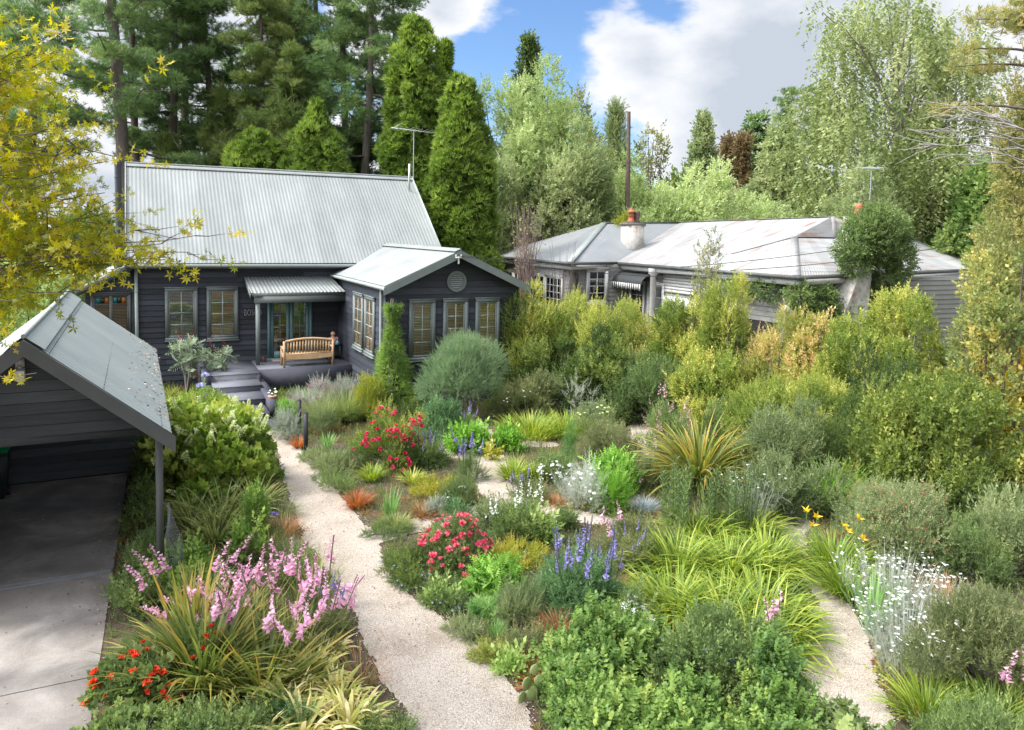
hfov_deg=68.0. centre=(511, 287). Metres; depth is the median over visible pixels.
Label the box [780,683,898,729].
rugosa rose
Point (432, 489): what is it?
creeping jenny
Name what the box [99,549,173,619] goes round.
shrub
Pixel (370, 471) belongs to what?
grass tuft
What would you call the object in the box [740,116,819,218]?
willow
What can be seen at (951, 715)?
shrub
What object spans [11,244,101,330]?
tree
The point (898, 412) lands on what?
camellia
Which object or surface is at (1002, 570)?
shrub
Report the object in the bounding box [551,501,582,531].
box ball
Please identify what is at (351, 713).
grass tuft
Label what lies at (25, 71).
pine tree
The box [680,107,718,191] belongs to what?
conifer
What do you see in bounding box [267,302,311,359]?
french door
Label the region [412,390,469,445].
shrub
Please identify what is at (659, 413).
fuchsia
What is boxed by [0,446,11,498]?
wheelie bin
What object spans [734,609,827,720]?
rugosa rose
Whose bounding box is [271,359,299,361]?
doormat
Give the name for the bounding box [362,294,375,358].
window
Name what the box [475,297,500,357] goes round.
window
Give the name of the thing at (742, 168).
copper beech
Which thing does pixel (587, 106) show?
birch
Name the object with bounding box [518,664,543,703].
prickly pear
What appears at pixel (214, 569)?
watsonia
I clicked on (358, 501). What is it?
grass tuft
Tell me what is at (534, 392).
shrub
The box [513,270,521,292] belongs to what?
window
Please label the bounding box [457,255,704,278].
overhead cable
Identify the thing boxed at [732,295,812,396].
hedge shrub
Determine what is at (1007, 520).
shrub
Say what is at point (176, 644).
flax
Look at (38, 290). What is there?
tree
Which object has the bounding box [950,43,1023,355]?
golden tree
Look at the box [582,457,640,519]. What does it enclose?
shrub
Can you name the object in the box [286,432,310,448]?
grass tuft
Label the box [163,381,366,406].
rough grass
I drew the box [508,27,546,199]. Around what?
conifer
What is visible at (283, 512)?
grass tuft
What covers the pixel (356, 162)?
conifer
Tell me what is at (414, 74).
cypress
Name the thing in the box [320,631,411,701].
grass tuft
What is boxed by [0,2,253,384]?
japanese maple
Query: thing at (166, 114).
pine tree
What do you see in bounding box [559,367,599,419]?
silver plant
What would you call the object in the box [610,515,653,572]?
salvia
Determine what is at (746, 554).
daylily
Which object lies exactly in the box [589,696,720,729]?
rugosa rose
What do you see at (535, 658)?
grass tuft
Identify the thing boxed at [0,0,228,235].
pine tree
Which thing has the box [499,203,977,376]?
weatherboard bungalow
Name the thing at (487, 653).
thyme
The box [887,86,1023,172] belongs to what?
dead tree
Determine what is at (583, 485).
campion
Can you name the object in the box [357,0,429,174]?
pine tree
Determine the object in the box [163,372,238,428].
hydrangea
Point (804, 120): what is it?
pine tree
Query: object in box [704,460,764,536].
lily stalks
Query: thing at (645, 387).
hedge shrub
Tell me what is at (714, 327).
hedge shrub
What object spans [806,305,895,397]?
hedge shrub
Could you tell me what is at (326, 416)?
shrub
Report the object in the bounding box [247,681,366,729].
agapanthus
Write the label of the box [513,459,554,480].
daylily
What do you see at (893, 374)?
hedge shrub
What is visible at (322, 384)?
campion
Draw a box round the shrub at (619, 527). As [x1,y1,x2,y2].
[591,505,691,561]
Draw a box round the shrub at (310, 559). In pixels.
[263,542,323,592]
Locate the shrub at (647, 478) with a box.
[627,447,662,490]
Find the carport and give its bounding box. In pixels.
[0,290,175,562]
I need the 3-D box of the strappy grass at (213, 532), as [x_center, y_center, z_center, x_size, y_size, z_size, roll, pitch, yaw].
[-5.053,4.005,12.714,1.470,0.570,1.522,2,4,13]
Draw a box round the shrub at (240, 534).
[222,506,270,563]
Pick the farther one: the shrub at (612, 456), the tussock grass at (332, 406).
the tussock grass at (332, 406)
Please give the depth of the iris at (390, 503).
13.87 m
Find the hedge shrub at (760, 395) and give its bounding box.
[706,366,804,459]
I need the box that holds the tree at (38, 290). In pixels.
[0,234,77,332]
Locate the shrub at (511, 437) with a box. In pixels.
[490,414,528,452]
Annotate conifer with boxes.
[152,127,187,163]
[196,77,241,165]
[261,38,315,162]
[349,113,380,174]
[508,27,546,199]
[596,95,634,196]
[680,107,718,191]
[716,130,736,195]
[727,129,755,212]
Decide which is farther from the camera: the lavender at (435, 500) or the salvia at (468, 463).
the salvia at (468, 463)
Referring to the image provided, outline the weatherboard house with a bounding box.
[75,157,530,428]
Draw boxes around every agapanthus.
[220,694,316,729]
[236,666,332,715]
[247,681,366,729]
[266,511,283,539]
[270,640,354,696]
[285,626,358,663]
[294,663,375,719]
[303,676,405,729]
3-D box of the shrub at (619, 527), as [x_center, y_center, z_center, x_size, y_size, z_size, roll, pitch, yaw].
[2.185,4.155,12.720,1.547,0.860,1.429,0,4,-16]
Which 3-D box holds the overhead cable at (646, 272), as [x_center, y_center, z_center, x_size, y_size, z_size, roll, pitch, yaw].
[8.324,-0.572,24.089,19.929,0.597,0.016,0,4,-10]
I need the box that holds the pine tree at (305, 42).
[246,0,341,133]
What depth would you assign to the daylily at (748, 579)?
10.64 m
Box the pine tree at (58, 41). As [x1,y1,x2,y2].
[0,0,107,214]
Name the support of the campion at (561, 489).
on the ground at (384, 696)
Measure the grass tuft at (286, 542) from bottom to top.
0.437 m
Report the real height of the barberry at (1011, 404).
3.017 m
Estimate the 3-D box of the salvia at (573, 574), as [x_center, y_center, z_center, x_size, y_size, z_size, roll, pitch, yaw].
[0.998,4.011,10.747,1.703,1.396,1.578,-1,5,-26]
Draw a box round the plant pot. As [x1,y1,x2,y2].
[268,388,276,398]
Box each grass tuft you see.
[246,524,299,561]
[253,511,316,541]
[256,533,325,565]
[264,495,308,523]
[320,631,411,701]
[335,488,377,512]
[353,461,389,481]
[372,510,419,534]
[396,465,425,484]
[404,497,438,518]
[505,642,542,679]
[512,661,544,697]
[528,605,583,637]
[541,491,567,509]
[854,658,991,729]
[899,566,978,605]
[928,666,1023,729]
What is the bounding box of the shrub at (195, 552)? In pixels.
[140,526,236,602]
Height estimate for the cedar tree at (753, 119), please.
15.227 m
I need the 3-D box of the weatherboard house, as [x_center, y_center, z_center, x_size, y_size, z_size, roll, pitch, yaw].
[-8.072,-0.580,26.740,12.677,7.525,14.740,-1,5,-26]
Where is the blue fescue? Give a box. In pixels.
[628,494,659,513]
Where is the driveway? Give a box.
[0,473,126,729]
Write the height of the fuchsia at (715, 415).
1.651 m
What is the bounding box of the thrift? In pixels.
[463,592,507,621]
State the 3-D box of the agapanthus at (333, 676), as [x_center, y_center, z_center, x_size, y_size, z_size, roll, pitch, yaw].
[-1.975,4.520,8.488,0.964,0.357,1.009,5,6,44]
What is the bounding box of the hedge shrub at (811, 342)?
[761,304,839,389]
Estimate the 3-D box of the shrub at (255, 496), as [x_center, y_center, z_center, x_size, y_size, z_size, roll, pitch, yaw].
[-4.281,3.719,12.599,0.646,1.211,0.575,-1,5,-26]
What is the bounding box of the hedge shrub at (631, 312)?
[567,286,649,401]
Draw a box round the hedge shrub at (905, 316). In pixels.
[855,276,961,424]
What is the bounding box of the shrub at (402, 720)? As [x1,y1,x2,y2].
[355,696,424,729]
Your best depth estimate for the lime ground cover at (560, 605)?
12.71 m
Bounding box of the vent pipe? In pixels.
[408,164,409,189]
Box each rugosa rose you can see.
[530,589,642,705]
[541,646,658,729]
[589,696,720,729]
[606,596,672,688]
[631,657,755,729]
[723,669,822,729]
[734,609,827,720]
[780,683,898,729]
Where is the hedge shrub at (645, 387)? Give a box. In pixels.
[596,343,688,429]
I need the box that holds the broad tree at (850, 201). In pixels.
[814,151,910,237]
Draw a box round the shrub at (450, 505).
[441,491,475,514]
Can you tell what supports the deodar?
on the ground at (384, 696)
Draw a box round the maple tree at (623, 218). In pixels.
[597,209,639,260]
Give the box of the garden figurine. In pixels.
[324,331,340,359]
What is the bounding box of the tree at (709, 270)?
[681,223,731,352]
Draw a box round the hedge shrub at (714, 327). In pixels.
[689,267,757,416]
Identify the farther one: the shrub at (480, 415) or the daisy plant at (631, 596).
the shrub at (480, 415)
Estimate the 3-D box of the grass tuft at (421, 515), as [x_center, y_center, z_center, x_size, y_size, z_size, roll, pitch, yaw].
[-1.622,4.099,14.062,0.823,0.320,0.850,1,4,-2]
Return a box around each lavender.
[307,444,366,473]
[421,493,446,517]
[489,568,545,628]
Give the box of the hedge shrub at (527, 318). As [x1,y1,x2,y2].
[494,273,568,400]
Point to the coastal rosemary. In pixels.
(459, 355)
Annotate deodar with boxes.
[923,0,1023,121]
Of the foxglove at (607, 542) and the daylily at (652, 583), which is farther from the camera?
the foxglove at (607, 542)
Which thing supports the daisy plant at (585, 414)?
on the ground at (384, 696)
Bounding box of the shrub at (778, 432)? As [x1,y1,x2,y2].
[726,393,829,497]
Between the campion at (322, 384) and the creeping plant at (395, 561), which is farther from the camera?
the campion at (322, 384)
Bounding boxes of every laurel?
[910,132,969,270]
[925,153,1023,272]
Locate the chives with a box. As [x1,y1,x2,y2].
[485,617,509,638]
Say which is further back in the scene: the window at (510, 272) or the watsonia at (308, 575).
the window at (510, 272)
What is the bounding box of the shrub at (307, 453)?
[296,440,331,461]
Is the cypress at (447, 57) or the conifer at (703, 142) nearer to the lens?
the cypress at (447, 57)
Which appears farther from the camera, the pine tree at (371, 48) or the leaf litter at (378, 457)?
the pine tree at (371, 48)
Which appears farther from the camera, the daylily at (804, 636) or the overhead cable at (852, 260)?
the overhead cable at (852, 260)
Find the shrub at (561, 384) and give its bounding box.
[541,362,584,412]
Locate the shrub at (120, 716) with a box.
[69,695,184,729]
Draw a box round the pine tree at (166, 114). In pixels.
[129,0,257,151]
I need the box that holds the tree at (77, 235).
[49,208,114,305]
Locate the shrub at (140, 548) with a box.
[114,521,173,571]
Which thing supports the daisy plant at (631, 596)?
on the ground at (384, 696)
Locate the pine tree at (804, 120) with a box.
[793,80,843,215]
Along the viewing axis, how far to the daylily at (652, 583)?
10.75 m
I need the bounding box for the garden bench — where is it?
[280,337,333,367]
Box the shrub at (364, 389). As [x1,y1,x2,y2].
[350,370,387,421]
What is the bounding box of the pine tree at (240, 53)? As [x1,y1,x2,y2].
[215,1,309,127]
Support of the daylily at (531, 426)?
on the ground at (384, 696)
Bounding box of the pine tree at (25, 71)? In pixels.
[0,0,61,184]
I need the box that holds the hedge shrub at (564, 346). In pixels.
[505,327,603,410]
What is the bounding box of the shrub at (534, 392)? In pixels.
[486,363,563,420]
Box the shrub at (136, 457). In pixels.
[127,435,179,479]
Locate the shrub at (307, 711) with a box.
[262,685,319,728]
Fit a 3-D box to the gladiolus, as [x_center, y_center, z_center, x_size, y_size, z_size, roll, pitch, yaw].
[4.837,4.223,10.268,0.874,0.913,0.982,-1,5,-26]
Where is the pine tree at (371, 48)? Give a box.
[302,0,425,173]
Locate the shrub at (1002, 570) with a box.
[916,503,1023,591]
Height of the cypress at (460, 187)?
12.078 m
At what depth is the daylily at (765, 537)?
12.16 m
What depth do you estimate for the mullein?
17.52 m
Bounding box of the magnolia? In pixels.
[936,244,1023,478]
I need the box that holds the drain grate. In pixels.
[0,568,112,589]
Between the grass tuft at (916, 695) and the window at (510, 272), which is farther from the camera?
the window at (510, 272)
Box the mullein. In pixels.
[480,433,504,460]
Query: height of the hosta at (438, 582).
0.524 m
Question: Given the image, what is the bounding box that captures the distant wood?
[22,148,910,273]
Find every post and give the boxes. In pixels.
[297,398,300,432]
[303,412,307,455]
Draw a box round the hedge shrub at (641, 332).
[612,310,681,408]
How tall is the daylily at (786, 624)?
0.841 m
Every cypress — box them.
[218,125,287,168]
[276,95,354,172]
[371,11,450,204]
[420,69,506,271]
[439,36,457,87]
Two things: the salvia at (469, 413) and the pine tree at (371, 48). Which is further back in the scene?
the pine tree at (371, 48)
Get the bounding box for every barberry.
[979,338,1023,445]
[982,364,1023,465]
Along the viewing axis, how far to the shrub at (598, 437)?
17.46 m
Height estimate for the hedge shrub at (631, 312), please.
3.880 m
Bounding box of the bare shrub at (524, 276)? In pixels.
[506,197,548,307]
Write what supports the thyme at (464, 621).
on the ground at (384, 696)
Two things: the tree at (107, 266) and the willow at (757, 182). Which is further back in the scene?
the willow at (757, 182)
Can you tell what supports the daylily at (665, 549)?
on the ground at (384, 696)
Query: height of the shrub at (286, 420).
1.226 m
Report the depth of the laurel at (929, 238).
32.39 m
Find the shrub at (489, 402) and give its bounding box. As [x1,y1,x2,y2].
[482,384,519,411]
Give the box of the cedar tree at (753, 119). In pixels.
[736,109,777,202]
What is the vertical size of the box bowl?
0.769 m
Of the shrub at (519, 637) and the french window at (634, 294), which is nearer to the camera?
the shrub at (519, 637)
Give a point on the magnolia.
(993, 314)
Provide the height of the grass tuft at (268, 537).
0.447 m
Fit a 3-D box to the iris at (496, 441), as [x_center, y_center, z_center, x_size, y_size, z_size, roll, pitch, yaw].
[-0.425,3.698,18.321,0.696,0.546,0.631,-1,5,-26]
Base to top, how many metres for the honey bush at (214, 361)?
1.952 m
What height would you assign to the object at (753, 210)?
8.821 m
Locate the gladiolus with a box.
[836,564,906,635]
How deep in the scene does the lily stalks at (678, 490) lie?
13.47 m
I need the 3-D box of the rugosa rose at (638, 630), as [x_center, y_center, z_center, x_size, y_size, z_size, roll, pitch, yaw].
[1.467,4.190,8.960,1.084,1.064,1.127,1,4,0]
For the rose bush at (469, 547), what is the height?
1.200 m
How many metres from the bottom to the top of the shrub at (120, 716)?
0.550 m
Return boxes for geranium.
[77,632,184,713]
[160,617,229,675]
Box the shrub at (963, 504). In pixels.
[887,439,1023,551]
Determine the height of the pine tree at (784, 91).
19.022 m
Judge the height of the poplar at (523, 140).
14.500 m
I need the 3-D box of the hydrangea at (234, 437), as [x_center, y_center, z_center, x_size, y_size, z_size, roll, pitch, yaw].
[-5.895,3.088,15.177,2.656,2.165,3.504,2,4,14]
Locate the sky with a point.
(671, 60)
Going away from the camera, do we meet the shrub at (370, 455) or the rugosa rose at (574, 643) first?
the rugosa rose at (574, 643)
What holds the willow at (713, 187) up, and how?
on the ground at (384, 696)
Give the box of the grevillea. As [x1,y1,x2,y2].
[887,570,1023,696]
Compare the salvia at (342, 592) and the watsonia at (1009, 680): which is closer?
the watsonia at (1009, 680)
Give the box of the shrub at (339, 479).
[307,461,357,493]
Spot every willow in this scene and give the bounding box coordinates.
[610,141,721,222]
[665,152,748,220]
[740,116,819,218]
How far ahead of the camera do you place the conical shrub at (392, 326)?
21.70 m
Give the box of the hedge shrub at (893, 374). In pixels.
[832,339,928,478]
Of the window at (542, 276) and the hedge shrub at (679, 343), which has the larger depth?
the window at (542, 276)
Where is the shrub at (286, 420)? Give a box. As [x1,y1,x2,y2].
[268,400,302,443]
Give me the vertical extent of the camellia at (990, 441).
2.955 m
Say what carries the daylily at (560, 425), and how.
on the ground at (384, 696)
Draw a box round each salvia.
[316,569,351,615]
[416,428,442,470]
[449,426,492,481]
[460,401,477,425]
[504,462,551,502]
[523,515,643,624]
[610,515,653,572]
[829,469,967,583]
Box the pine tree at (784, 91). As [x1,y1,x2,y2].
[771,86,810,176]
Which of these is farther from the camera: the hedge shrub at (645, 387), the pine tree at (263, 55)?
the pine tree at (263, 55)
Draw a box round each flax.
[65,568,326,728]
[147,544,222,628]
[165,598,363,727]
[621,409,763,511]
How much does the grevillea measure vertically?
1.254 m
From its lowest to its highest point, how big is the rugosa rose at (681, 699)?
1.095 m
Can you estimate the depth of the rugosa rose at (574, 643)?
8.44 m
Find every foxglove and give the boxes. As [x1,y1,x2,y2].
[484,470,560,548]
[590,500,628,556]
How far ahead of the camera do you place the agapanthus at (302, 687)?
8.46 m
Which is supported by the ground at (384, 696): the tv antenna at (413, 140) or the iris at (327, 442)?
the iris at (327, 442)
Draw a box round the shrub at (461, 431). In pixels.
[443,416,493,456]
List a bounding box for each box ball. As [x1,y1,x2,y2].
[397,395,418,421]
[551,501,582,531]
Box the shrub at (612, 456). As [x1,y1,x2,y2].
[578,441,646,498]
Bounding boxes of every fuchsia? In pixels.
[630,380,710,455]
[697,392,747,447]
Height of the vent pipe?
1.050 m
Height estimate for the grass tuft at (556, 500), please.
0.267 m
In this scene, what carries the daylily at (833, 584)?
on the ground at (384, 696)
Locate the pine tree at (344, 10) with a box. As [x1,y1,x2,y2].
[288,0,399,167]
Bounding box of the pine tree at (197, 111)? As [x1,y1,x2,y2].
[138,0,259,157]
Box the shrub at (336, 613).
[290,585,354,660]
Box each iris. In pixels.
[316,431,341,450]
[372,485,403,518]
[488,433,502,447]
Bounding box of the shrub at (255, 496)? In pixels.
[235,476,272,542]
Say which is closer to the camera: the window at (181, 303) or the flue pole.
the window at (181, 303)
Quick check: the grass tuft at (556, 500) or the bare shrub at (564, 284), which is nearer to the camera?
the grass tuft at (556, 500)
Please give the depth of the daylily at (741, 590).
10.51 m
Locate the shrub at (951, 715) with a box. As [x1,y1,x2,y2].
[899,671,1023,729]
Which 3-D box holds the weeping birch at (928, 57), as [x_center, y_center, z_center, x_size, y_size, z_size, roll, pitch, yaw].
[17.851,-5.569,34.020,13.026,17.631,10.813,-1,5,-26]
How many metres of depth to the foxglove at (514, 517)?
12.89 m
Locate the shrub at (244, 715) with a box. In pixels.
[140,685,291,729]
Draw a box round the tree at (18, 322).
[0,255,43,340]
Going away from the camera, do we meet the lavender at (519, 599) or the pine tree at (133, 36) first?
the lavender at (519, 599)
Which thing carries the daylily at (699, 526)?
on the ground at (384, 696)
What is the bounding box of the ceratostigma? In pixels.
[637,590,786,719]
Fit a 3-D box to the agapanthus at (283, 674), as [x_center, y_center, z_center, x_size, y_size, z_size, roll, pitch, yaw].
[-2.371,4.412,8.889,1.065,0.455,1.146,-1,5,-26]
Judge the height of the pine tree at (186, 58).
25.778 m
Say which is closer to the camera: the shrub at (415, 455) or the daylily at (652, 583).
the daylily at (652, 583)
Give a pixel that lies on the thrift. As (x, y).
(488, 603)
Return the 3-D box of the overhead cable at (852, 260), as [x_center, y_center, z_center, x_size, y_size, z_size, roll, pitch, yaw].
[12.196,-1.296,23.836,12.113,1.620,0.020,0,4,-17]
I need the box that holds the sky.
[0,0,1023,227]
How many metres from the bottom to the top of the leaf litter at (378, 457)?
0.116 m
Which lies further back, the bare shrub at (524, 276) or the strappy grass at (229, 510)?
the bare shrub at (524, 276)
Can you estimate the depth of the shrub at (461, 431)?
18.02 m
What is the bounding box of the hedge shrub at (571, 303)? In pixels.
[529,283,603,374]
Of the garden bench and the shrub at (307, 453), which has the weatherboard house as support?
the garden bench
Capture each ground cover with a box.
[100,401,1023,729]
[112,413,1022,728]
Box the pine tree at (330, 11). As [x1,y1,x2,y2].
[255,0,375,138]
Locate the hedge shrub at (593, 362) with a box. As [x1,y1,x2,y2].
[558,319,651,425]
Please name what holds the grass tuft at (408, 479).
on the ground at (384, 696)
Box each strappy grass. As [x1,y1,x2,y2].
[146,484,240,533]
[169,470,272,529]
[170,503,249,551]
[208,472,300,521]
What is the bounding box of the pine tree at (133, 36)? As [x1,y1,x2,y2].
[51,0,193,161]
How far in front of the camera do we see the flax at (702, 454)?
15.83 m
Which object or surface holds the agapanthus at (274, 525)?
on the ground at (384, 696)
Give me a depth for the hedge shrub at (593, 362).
21.51 m
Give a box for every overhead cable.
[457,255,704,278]
[462,255,958,278]
[683,222,990,266]
[731,240,978,270]
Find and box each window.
[90,292,130,331]
[164,287,198,341]
[206,286,238,341]
[351,291,363,352]
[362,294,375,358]
[408,298,436,361]
[442,298,468,353]
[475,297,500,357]
[504,269,512,275]
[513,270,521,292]
[529,273,544,306]
[544,274,562,308]
[585,267,608,304]
[629,281,645,319]
[646,281,664,317]
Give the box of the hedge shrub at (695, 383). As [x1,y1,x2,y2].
[644,341,750,438]
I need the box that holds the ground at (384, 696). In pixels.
[14,228,1023,729]
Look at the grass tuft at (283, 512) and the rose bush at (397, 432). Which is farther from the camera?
the rose bush at (397, 432)
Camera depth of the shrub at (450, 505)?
14.11 m
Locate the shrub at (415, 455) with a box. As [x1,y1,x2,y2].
[392,436,455,468]
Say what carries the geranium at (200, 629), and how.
on the ground at (384, 696)
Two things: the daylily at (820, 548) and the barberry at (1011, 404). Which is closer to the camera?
the daylily at (820, 548)
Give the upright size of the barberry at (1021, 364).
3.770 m
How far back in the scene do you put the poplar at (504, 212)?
35.95 m
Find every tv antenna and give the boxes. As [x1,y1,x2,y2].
[388,123,431,178]
[859,167,886,199]
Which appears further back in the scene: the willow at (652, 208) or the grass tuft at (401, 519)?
the willow at (652, 208)
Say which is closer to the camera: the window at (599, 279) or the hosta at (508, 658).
the hosta at (508, 658)
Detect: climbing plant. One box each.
[165,502,184,568]
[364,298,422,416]
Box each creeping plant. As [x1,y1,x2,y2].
[359,512,416,542]
[373,539,469,596]
[413,566,474,615]
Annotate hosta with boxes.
[420,570,461,607]
[488,635,535,685]
[520,500,564,543]
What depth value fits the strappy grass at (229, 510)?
13.52 m
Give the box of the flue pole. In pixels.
[625,111,630,214]
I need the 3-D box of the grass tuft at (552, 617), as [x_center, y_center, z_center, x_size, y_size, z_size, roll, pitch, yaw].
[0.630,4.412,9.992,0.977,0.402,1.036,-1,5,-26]
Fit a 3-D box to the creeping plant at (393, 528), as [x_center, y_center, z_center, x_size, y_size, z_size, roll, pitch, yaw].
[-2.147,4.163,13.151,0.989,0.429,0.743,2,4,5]
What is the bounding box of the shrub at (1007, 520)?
[955,473,1023,574]
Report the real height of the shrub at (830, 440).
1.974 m
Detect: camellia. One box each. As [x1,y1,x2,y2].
[823,361,1023,546]
[911,372,1023,515]
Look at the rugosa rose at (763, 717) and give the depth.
7.61 m
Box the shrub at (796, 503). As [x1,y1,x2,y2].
[738,439,829,525]
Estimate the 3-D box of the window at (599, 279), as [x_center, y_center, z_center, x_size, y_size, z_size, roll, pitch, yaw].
[3.506,-0.037,31.238,1.090,1.565,0.110,-1,5,-26]
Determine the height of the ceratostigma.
1.163 m
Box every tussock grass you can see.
[292,391,360,425]
[307,379,387,421]
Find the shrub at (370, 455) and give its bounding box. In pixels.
[347,438,379,460]
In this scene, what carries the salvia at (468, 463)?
on the ground at (384, 696)
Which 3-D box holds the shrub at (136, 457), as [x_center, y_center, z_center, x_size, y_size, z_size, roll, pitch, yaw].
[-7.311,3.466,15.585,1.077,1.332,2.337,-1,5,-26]
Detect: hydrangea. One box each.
[134,392,287,518]
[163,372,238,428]
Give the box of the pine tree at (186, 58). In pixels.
[66,0,236,151]
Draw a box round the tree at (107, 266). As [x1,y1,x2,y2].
[83,232,114,297]
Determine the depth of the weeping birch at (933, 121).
31.85 m
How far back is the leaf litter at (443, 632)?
10.39 m
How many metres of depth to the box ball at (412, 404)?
20.65 m
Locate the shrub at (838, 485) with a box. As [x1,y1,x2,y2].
[798,452,862,527]
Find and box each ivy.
[721,275,865,337]
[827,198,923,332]
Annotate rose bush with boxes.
[344,393,428,474]
[416,507,493,577]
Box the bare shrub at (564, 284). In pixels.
[542,244,576,304]
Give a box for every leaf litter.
[1,480,119,727]
[118,415,1023,707]
[128,334,168,419]
[279,418,873,726]
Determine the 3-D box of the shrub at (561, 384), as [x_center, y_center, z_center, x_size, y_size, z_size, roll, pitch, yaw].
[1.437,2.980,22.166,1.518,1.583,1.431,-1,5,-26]
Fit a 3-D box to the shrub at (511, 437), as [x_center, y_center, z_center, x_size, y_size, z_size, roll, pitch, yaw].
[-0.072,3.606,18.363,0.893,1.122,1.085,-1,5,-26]
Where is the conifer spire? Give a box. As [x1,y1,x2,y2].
[558,407,581,469]
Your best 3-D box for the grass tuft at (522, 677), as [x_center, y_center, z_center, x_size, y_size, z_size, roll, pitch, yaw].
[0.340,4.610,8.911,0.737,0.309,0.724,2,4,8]
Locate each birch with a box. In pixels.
[553,78,602,189]
[631,119,673,203]
[754,0,1016,242]
[877,61,993,245]
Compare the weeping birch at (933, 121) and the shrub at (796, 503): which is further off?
the weeping birch at (933, 121)
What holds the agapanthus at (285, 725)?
on the ground at (384, 696)
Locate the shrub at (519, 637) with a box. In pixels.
[493,614,555,661]
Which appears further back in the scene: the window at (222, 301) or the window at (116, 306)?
the window at (222, 301)
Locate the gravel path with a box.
[268,411,910,729]
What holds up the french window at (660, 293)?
in the weatherboard bungalow
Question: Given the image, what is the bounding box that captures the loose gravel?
[270,414,899,729]
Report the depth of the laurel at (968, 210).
29.30 m
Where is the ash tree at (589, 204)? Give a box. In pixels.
[506,128,620,245]
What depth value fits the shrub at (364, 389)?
20.78 m
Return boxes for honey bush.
[164,327,209,392]
[198,333,239,370]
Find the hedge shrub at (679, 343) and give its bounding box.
[624,288,730,415]
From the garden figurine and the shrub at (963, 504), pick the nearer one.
the shrub at (963, 504)
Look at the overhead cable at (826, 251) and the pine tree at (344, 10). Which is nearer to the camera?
the overhead cable at (826, 251)
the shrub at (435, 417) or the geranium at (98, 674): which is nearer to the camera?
the geranium at (98, 674)
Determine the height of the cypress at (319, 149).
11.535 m
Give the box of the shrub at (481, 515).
[470,487,508,529]
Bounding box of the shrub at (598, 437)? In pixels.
[573,418,646,462]
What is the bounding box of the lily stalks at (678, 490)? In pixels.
[658,454,720,536]
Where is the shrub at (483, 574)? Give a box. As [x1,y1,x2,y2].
[457,547,530,600]
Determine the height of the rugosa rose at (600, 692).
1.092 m
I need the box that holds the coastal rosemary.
[412,326,511,416]
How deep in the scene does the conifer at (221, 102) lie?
41.55 m
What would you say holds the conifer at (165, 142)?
on the ground at (384, 696)
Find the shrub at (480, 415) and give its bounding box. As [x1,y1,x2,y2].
[471,397,490,420]
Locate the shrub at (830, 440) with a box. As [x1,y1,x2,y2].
[804,404,902,496]
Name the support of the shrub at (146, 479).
on the ground at (384, 696)
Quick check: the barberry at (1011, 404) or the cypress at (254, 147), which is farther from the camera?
the cypress at (254, 147)
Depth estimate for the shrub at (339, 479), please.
15.41 m
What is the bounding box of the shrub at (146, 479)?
[116,463,176,543]
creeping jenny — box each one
[407,469,467,499]
[488,530,552,572]
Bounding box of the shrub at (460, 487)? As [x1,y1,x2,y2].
[437,467,480,509]
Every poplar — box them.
[475,50,595,239]
[491,156,534,272]
[559,137,647,221]
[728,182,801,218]
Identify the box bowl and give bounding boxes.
[275,396,296,421]
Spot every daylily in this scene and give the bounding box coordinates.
[488,407,573,442]
[489,453,538,481]
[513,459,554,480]
[527,406,606,439]
[604,557,752,631]
[615,520,752,592]
[641,563,810,663]
[643,496,754,549]
[657,525,814,600]
[675,589,846,689]
[687,557,846,657]
[701,496,806,548]
[702,517,838,588]
[720,580,861,678]
[778,506,888,582]
[792,545,893,603]
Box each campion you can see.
[277,380,329,414]
[304,371,351,404]
[331,372,367,398]
[546,460,600,508]
[561,447,620,514]
[708,464,789,528]
[829,537,966,632]
[851,574,965,687]
[876,558,973,630]
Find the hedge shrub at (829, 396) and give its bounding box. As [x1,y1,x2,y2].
[778,365,858,466]
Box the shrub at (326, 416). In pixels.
[299,397,344,437]
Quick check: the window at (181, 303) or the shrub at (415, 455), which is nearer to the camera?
the shrub at (415, 455)
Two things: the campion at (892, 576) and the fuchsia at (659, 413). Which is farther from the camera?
the fuchsia at (659, 413)
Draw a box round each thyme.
[438,607,484,646]
[462,631,515,664]
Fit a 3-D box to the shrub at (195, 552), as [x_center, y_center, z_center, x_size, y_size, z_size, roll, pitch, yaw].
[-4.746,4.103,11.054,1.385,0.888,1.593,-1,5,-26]
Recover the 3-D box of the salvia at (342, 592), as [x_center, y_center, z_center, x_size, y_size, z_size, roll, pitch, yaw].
[-2.424,4.189,10.390,0.535,0.656,0.562,1,4,-2]
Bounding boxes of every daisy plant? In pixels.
[530,444,578,485]
[572,394,616,437]
[606,573,664,627]
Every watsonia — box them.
[123,534,274,621]
[189,537,330,635]
[214,551,358,661]
[235,535,364,608]
[992,644,1023,721]
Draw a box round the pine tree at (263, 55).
[206,0,304,158]
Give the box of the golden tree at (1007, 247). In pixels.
[944,209,1023,438]

